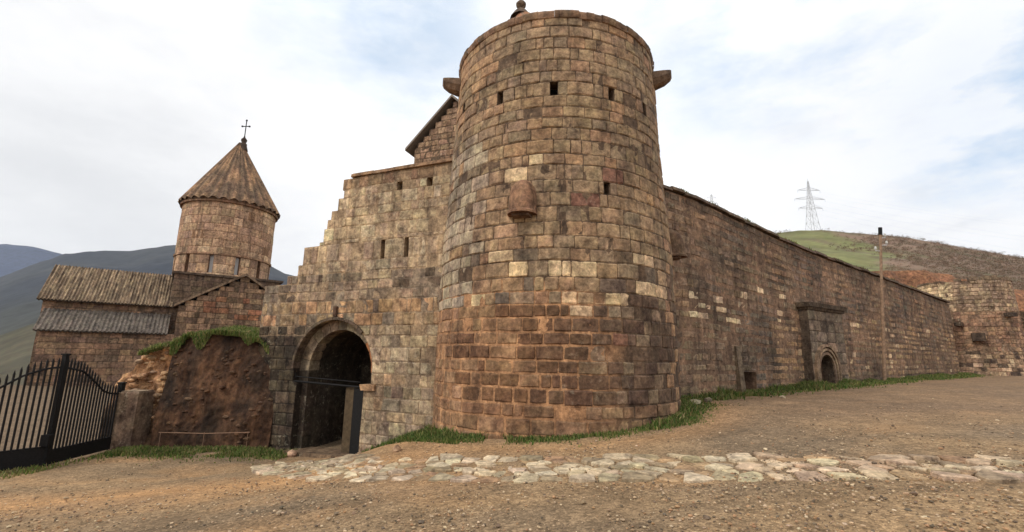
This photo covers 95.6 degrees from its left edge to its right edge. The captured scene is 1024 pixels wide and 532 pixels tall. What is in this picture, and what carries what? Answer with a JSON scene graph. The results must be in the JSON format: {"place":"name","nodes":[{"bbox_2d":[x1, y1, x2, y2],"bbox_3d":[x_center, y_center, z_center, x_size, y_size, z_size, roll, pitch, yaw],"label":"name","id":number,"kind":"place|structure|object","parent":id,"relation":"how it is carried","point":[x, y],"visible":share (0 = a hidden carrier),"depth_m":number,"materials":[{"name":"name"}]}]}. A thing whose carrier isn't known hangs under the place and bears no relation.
{"place":"outdoors","nodes":[
{"label":"outdoors","id":0,"kind":"place"},
{"bbox_2d":[0,324,35,374],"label":"hill","id":1,"kind":"structure","parent":0,"point":[16,347],"depth_m":174.05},
{"bbox_2d":[0,244,61,276],"bbox_3d":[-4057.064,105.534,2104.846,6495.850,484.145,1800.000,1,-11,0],"label":"mountain","id":2,"kind":"structure","parent":0,"point":[13,258],"depth_m":1955.03,"materials":[{"name":"blue"}]},
{"bbox_2d":[0,245,292,334],"bbox_3d":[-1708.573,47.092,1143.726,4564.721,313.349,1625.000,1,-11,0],"label":"mountain","id":3,"kind":"structure","parent":0,"point":[20,303],"depth_m":1072.56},
{"bbox_2d":[405,94,457,163],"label":"gabled house","id":4,"kind":"structure","parent":0,"point":[433,139],"depth_m":21.77,"materials":[{"name":"stone"}]},
{"bbox_2d":[0,374,1023,531],"bbox_3d":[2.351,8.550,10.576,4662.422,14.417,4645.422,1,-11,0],"label":"ground","id":5,"kind":"structure","parent":0,"point":[955,396],"depth_m":6.80,"materials":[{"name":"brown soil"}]},
{"bbox_2d":[0,455,98,479],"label":"grass","id":6,"kind":"structure","parent":5,"relation":"on","point":[36,469],"depth_m":10.82,"materials":[{"name":"green plant"}]},
{"bbox_2d":[0,353,126,470],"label":"iron gate","id":7,"kind":"structure","parent":5,"relation":"on","point":[43,454],"depth_m":11.72,"materials":[{"name":"black metal"}]},
{"bbox_2d":[108,390,155,450],"bbox_3d":[-11.274,4.662,13.781,0.636,1.897,0.678,1,-11,0],"label":"stone gatepost","id":8,"kind":"object","parent":5,"relation":"on","point":[132,418],"visible":0.83,"depth_m":13.57,"materials":[{"name":"grey stone"}]},
{"bbox_2d":[26,120,283,385],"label":"church","id":9,"kind":"structure","parent":5,"relation":"on","point":[106,325],"depth_m":42.58,"materials":[{"name":"stone"}]},
{"bbox_2d":[100,335,273,447],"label":"earth bank","id":10,"kind":"structure","parent":5,"relation":"on","point":[218,385],"depth_m":14.06,"materials":[{"name":"brown soil"}]},
{"bbox_2d":[137,325,269,355],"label":"grass","id":11,"kind":"structure","parent":10,"relation":"on","point":[249,335],"depth_m":14.46,"materials":[{"name":"green plant"}]},
{"bbox_2d":[82,444,297,464],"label":"grass","id":12,"kind":"structure","parent":5,"relation":"on","point":[264,452],"depth_m":12.77,"materials":[{"name":"green plant"}]},
{"bbox_2d":[158,432,249,446],"bbox_3d":[-8.913,5.083,13.399,2.627,0.607,0.022,1,-11,0],"label":"rail","id":13,"kind":"object","parent":5,"relation":"on","point":[203,433],"visible":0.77,"depth_m":13.44,"materials":[{"name":"brown metal"}]},
{"bbox_2d":[287,450,296,456],"bbox_3d":[-6.112,5.231,12.902,0.283,0.254,0.258,1,-11,0],"label":"boulder","id":14,"kind":"object","parent":5,"relation":"on","point":[291,453],"visible":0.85,"depth_m":12.82,"materials":[{"name":"stone"}]},
{"bbox_2d":[258,157,452,457],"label":"gate wall","id":15,"kind":"structure","parent":5,"relation":"on","point":[348,330],"depth_m":13.54,"materials":[{"name":"stone"}]},
{"bbox_2d":[349,388,362,453],"bbox_3d":[-4.253,4.431,12.829,0.491,2.030,0.059,-5,-13,29],"label":"door","id":16,"kind":"structure","parent":15,"relation":"in","point":[358,394],"depth_m":12.85,"materials":[{"name":"black paint"}]},
{"bbox_2d":[393,444,400,452],"bbox_3d":[-2.288,3.670,9.262,0.178,0.191,0.205,6,-12,-23],"label":"boulder","id":17,"kind":"object","parent":5,"relation":"on","point":[397,448],"visible":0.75,"depth_m":9.20,"materials":[{"name":"stone"}]},
{"bbox_2d":[361,427,462,451],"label":"grass","id":18,"kind":"structure","parent":5,"relation":"on","point":[423,436],"depth_m":10.27,"materials":[{"name":"green plant"}]},
{"bbox_2d":[432,0,687,438],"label":"round tower","id":19,"kind":"structure","parent":5,"relation":"on","point":[563,247],"depth_m":10.50,"materials":[{"name":"stone"}]},
{"bbox_2d":[400,400,739,447],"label":"grass","id":20,"kind":"structure","parent":5,"relation":"on","point":[471,437],"depth_m":9.43,"materials":[{"name":"green plant"}]},
{"bbox_2d":[250,452,1023,483],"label":"flagstone path","id":21,"kind":"structure","parent":5,"relation":"on","point":[943,469],"depth_m":6.38,"materials":[{"name":"beige stone"}]},
{"bbox_2d":[422,375,919,435],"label":"grass","id":22,"kind":"structure","parent":5,"relation":"on","point":[689,407],"depth_m":10.62,"materials":[{"name":"green plant"}]},
{"bbox_2d":[690,399,700,404],"bbox_3d":[4.633,3.473,11.748,0.284,0.206,0.284,-4,-12,24],"label":"boulder","id":23,"kind":"object","parent":5,"relation":"on","point":[697,401],"visible":0.4,"depth_m":11.67,"materials":[{"name":"stone"}]},
{"bbox_2d":[704,397,711,401],"bbox_3d":[5.395,3.705,12.780,0.226,0.179,0.207,1,-11,0],"label":"boulder","id":24,"kind":"object","parent":5,"relation":"on","point":[707,399],"visible":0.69,"depth_m":12.71,"materials":[{"name":"stone"}]},
{"bbox_2d":[664,185,959,396],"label":"long wall","id":25,"kind":"structure","parent":5,"relation":"on","point":[758,306],"depth_m":17.89,"materials":[{"name":"stone"}]},
{"bbox_2d":[681,188,940,297],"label":"grass","id":26,"kind":"structure","parent":25,"relation":"on","point":[789,239],"depth_m":19.00,"materials":[{"name":"green plant"}]},
{"bbox_2d":[680,372,990,401],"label":"grass","id":27,"kind":"structure","parent":5,"relation":"on","point":[813,386],"depth_m":17.12,"materials":[{"name":"green plant"}]},
{"bbox_2d":[874,227,887,380],"bbox_3d":[17.955,1.889,22.396,1.123,7.775,0.194,1,-11,0],"label":"utility pole","id":28,"kind":"object","parent":5,"relation":"on","point":[882,309],"visible":0.98,"depth_m":22.38,"materials":[{"name":"brown wood"}]},
{"bbox_2d":[917,275,1023,375],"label":"tower","id":29,"kind":"structure","parent":5,"relation":"on","point":[987,326],"depth_m":29.34,"materials":[{"name":"stone"}]},
{"bbox_2d":[1019,311,1023,327],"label":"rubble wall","id":30,"kind":"structure","parent":5,"relation":"on","point":[1022,314],"depth_m":31.06,"materials":[{"name":"stone"}]},
{"bbox_2d":[0,0,1023,275],"label":"sky","id":31,"kind":"structure","parent":0,"point":[111,111],"materials":[{"name":"white"}]},
{"bbox_2d":[776,230,1023,289],"bbox_3d":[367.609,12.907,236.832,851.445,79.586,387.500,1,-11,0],"label":"hill","id":32,"kind":"structure","parent":0,"point":[821,241],"depth_m":227.13,"materials":[{"name":"green plant"}]},
{"bbox_2d":[794,179,824,229],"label":"pylon","id":33,"kind":"object","parent":32,"relation":"on","point":[809,203],"visible":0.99,"depth_m":290.63,"materials":[{"name":"grey metal"}]},
{"bbox_2d":[773,229,1023,289],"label":"scrub","id":34,"kind":"object","parent":32,"relation":"on","point":[943,261],"visible":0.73,"depth_m":217.09,"materials":[{"name":"brown plant"}]},
{"bbox_2d":[871,270,1023,310],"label":"earth cutting","id":35,"kind":"object","parent":32,"relation":"attached to","point":[913,278],"visible":0.08,"depth_m":62.18,"materials":[{"name":"brown soil"}]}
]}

